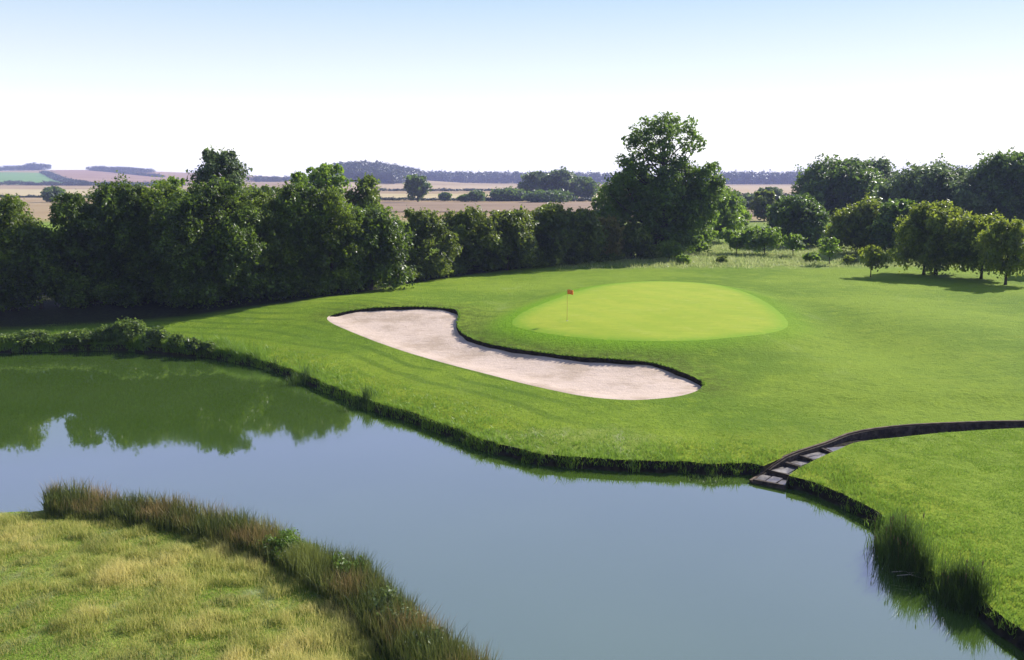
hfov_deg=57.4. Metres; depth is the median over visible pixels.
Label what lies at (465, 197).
field shrub
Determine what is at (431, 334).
bunker sand
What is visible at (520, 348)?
lip grass
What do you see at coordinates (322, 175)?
background tree
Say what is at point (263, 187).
background tree
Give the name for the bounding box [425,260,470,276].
understorey shrub
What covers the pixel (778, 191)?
field shrub
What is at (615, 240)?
hedgerow tree
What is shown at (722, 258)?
meadow shrub
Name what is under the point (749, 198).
field shrub
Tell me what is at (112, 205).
hedgerow tree
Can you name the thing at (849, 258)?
meadow shrub
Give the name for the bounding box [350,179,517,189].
field
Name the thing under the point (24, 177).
field
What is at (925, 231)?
broadleaf tree
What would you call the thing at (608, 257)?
understorey shrub
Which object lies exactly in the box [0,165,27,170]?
wood
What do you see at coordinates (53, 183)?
hedge
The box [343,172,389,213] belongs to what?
background tree
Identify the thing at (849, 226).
broadleaf tree
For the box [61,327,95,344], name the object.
bank shrub
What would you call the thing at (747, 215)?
shrub
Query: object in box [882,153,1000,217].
parkland tree
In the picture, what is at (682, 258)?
meadow shrub
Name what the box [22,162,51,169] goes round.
wood
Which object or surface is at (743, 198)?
field shrub
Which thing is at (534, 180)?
field tree
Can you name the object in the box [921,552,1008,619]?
reed clump
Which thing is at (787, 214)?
round tree
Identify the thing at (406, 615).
leafy weed
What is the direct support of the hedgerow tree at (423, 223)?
on the ground at (900, 346)
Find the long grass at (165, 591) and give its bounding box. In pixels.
[0,509,402,659]
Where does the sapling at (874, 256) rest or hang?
on the ground at (900, 346)
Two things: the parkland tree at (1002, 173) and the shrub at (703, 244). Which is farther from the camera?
the parkland tree at (1002, 173)
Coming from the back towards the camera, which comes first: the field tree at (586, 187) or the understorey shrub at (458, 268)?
the field tree at (586, 187)
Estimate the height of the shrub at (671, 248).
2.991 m
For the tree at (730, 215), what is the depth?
151.94 m
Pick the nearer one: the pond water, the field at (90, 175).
the pond water
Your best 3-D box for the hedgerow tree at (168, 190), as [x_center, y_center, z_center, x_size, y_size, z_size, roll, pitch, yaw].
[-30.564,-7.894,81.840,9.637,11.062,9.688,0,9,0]
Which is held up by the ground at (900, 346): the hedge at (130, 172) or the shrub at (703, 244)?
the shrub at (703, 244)
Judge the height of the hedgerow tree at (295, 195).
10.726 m
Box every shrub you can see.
[0,222,73,308]
[0,331,19,344]
[8,329,51,346]
[40,185,65,201]
[40,331,69,344]
[44,267,130,308]
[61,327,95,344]
[90,324,111,343]
[105,317,148,344]
[139,326,170,347]
[166,332,187,347]
[183,336,202,352]
[201,340,216,355]
[340,274,384,290]
[387,262,433,281]
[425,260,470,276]
[438,192,451,200]
[456,194,471,201]
[466,189,485,201]
[486,185,525,200]
[513,256,557,268]
[522,188,577,202]
[562,252,594,264]
[586,251,622,261]
[634,242,661,259]
[657,239,682,258]
[676,254,691,263]
[686,235,711,252]
[692,224,718,247]
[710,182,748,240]
[716,255,727,262]
[730,189,748,205]
[734,204,752,230]
[743,192,753,208]
[754,186,782,201]
[802,252,821,261]
[842,254,858,263]
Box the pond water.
[0,351,1023,659]
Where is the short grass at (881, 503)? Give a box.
[789,428,1023,637]
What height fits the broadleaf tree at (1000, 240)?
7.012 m
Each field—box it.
[0,172,61,184]
[0,189,156,195]
[51,170,290,185]
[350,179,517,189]
[353,202,599,211]
[377,194,605,198]
[725,186,799,193]
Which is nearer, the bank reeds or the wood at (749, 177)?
the bank reeds
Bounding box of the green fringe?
[475,281,827,356]
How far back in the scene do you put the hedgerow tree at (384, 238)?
86.14 m
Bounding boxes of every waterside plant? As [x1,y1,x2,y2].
[243,353,253,365]
[262,356,281,372]
[283,365,318,385]
[345,383,381,409]
[443,430,459,443]
[675,460,700,481]
[688,458,739,485]
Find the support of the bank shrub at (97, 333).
on the ground at (900, 346)
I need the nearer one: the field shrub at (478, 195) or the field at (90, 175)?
the field shrub at (478, 195)
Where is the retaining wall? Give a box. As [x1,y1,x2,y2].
[749,420,1023,482]
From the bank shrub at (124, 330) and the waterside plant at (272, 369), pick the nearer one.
the waterside plant at (272, 369)
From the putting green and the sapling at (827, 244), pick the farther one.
the sapling at (827, 244)
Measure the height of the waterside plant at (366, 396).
1.538 m
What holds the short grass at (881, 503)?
on the ground at (900, 346)
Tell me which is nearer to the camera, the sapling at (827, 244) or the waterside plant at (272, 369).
the waterside plant at (272, 369)
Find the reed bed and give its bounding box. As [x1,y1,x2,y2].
[36,475,502,659]
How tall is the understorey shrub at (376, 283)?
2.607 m
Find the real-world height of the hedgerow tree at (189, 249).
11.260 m
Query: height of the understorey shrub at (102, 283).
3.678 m
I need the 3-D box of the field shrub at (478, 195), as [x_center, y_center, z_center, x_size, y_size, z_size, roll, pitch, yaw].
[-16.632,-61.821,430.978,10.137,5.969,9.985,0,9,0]
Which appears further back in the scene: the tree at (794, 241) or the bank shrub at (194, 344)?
the tree at (794, 241)
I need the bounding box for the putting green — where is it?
[512,281,787,340]
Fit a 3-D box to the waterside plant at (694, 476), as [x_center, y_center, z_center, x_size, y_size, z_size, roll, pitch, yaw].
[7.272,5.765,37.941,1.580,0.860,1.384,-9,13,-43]
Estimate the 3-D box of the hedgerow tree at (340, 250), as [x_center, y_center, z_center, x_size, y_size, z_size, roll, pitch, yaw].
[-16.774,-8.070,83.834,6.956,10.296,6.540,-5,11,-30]
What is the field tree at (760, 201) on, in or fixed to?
on the ground at (900, 346)
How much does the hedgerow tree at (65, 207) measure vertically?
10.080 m
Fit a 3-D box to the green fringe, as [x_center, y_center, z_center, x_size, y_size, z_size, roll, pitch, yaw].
[9.982,-1.655,72.371,25.139,1.158,35.267,0,9,0]
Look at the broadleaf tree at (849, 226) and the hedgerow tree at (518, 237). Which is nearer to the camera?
the hedgerow tree at (518, 237)
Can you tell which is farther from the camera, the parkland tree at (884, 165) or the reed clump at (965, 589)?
the parkland tree at (884, 165)
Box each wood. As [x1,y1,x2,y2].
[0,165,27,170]
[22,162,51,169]
[85,165,154,172]
[245,175,291,181]
[313,159,424,183]
[423,169,612,183]
[705,169,803,183]
[790,172,804,184]
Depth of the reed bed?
27.45 m
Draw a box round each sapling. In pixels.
[816,236,841,263]
[858,244,892,276]
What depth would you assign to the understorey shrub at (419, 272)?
95.31 m
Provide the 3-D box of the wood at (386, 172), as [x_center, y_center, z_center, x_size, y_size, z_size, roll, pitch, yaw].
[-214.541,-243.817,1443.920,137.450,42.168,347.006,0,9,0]
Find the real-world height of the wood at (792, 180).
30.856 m
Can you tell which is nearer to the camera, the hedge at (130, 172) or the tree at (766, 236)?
the tree at (766, 236)
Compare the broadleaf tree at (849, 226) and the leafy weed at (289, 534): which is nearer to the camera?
the leafy weed at (289, 534)
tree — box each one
[0,193,58,310]
[0,197,34,308]
[45,189,113,306]
[63,170,161,293]
[106,176,203,298]
[142,175,272,308]
[151,175,185,193]
[185,144,258,193]
[206,183,299,290]
[250,183,276,196]
[258,180,338,295]
[275,171,309,255]
[290,182,369,293]
[304,162,353,201]
[326,202,421,290]
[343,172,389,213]
[398,205,462,278]
[403,174,432,201]
[434,203,502,272]
[475,204,539,269]
[515,170,545,193]
[524,201,584,265]
[542,166,577,197]
[556,206,609,264]
[570,173,600,197]
[583,214,626,257]
[591,111,728,254]
[713,227,757,253]
[743,224,783,253]
[749,189,775,220]
[764,192,831,246]
[781,233,807,255]
[790,151,887,222]
[823,192,882,252]
[865,153,898,181]
[865,198,914,257]
[872,181,903,204]
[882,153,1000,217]
[886,199,972,274]
[943,209,1005,278]
[967,146,1023,233]
[970,216,1023,284]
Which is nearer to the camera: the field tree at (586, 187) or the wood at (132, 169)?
the field tree at (586, 187)
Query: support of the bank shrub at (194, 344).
on the ground at (900, 346)
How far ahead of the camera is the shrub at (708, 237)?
136.90 m
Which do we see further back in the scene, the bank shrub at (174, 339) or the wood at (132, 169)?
the wood at (132, 169)
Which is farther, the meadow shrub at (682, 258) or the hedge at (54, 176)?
the hedge at (54, 176)
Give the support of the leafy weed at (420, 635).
on the ground at (900, 346)
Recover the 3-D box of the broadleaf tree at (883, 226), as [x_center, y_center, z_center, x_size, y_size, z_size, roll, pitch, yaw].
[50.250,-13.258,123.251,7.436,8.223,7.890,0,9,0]
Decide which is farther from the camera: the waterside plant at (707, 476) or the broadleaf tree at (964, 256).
the broadleaf tree at (964, 256)
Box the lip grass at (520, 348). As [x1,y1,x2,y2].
[333,305,705,384]
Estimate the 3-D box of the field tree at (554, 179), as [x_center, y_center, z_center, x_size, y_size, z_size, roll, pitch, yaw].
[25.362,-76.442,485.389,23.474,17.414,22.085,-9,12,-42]
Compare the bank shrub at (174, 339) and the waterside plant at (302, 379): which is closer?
the waterside plant at (302, 379)
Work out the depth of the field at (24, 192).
732.97 m
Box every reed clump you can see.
[863,504,952,588]
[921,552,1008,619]
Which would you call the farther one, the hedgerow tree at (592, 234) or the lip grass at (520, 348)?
the hedgerow tree at (592, 234)
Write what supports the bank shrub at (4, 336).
on the ground at (900, 346)
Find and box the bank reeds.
[0,327,275,363]
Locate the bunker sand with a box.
[327,309,700,399]
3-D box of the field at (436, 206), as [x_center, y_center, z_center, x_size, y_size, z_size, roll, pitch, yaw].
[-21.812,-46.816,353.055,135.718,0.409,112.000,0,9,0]
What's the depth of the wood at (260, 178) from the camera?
1638.21 m
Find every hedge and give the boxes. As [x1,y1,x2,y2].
[0,180,185,185]
[0,194,90,197]
[39,171,87,182]
[89,168,164,176]
[378,188,519,190]
[378,196,591,201]
[741,192,793,197]
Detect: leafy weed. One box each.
[256,527,315,563]
[316,552,371,589]
[364,583,401,627]
[389,601,433,635]
[402,625,465,658]
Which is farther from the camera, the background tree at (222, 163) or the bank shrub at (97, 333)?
the background tree at (222, 163)
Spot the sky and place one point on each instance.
(291, 86)
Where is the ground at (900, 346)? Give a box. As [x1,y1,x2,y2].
[0,170,1023,659]
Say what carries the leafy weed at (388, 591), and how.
on the ground at (900, 346)
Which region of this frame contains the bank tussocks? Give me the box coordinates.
[12,341,939,589]
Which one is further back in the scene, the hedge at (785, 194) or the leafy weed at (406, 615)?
the hedge at (785, 194)
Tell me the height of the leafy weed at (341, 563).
0.995 m
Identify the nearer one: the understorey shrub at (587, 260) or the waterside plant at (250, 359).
the waterside plant at (250, 359)
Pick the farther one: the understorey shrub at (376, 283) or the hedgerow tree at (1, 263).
the understorey shrub at (376, 283)
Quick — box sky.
[0,0,1023,176]
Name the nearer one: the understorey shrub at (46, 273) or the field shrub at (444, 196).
the understorey shrub at (46, 273)
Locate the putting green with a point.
(659, 311)
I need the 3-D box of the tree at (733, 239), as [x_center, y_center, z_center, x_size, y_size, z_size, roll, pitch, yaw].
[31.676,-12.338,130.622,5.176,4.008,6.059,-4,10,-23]
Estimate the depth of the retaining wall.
42.63 m
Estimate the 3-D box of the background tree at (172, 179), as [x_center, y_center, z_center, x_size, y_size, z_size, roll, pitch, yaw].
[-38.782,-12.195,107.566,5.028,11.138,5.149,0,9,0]
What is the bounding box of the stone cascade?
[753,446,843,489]
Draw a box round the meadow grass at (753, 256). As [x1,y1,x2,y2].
[553,242,960,269]
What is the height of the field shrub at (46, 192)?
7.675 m
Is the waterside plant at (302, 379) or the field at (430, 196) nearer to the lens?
the waterside plant at (302, 379)
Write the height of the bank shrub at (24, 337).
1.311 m
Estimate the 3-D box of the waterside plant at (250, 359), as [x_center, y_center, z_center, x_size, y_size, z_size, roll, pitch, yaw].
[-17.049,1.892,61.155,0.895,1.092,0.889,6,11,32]
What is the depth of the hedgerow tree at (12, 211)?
75.47 m
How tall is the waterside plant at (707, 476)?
0.912 m
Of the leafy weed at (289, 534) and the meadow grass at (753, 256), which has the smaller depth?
the leafy weed at (289, 534)
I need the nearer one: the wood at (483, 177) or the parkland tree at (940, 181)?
the parkland tree at (940, 181)
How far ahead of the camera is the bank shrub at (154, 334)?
64.74 m
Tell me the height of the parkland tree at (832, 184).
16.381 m
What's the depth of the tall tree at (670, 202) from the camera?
121.13 m
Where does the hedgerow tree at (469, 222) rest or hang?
on the ground at (900, 346)
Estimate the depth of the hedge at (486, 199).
447.15 m
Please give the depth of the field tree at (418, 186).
408.72 m
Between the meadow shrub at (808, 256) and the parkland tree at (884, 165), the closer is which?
the meadow shrub at (808, 256)
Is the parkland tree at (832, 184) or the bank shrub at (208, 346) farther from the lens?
the parkland tree at (832, 184)
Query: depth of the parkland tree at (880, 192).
180.91 m
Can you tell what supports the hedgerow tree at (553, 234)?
on the ground at (900, 346)
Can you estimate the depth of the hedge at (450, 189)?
785.90 m
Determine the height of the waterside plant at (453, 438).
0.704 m
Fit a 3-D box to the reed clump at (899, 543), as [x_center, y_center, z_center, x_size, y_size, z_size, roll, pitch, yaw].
[12.198,6.560,29.359,1.863,2.174,4.197,0,9,0]
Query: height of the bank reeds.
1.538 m
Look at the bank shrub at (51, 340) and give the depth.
65.63 m
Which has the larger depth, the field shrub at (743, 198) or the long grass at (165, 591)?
the field shrub at (743, 198)
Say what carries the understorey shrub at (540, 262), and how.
on the ground at (900, 346)
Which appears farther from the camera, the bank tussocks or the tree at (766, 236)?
the tree at (766, 236)
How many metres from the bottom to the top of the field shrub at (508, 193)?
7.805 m
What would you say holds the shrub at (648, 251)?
on the ground at (900, 346)
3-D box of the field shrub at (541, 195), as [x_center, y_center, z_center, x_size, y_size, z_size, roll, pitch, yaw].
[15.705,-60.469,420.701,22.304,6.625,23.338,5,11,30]
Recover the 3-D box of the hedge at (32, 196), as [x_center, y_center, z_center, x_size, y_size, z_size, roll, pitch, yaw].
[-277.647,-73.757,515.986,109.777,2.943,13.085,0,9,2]
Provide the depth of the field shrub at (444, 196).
435.09 m
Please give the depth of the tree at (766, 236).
129.02 m
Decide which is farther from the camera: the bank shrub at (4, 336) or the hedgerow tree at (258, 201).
the hedgerow tree at (258, 201)

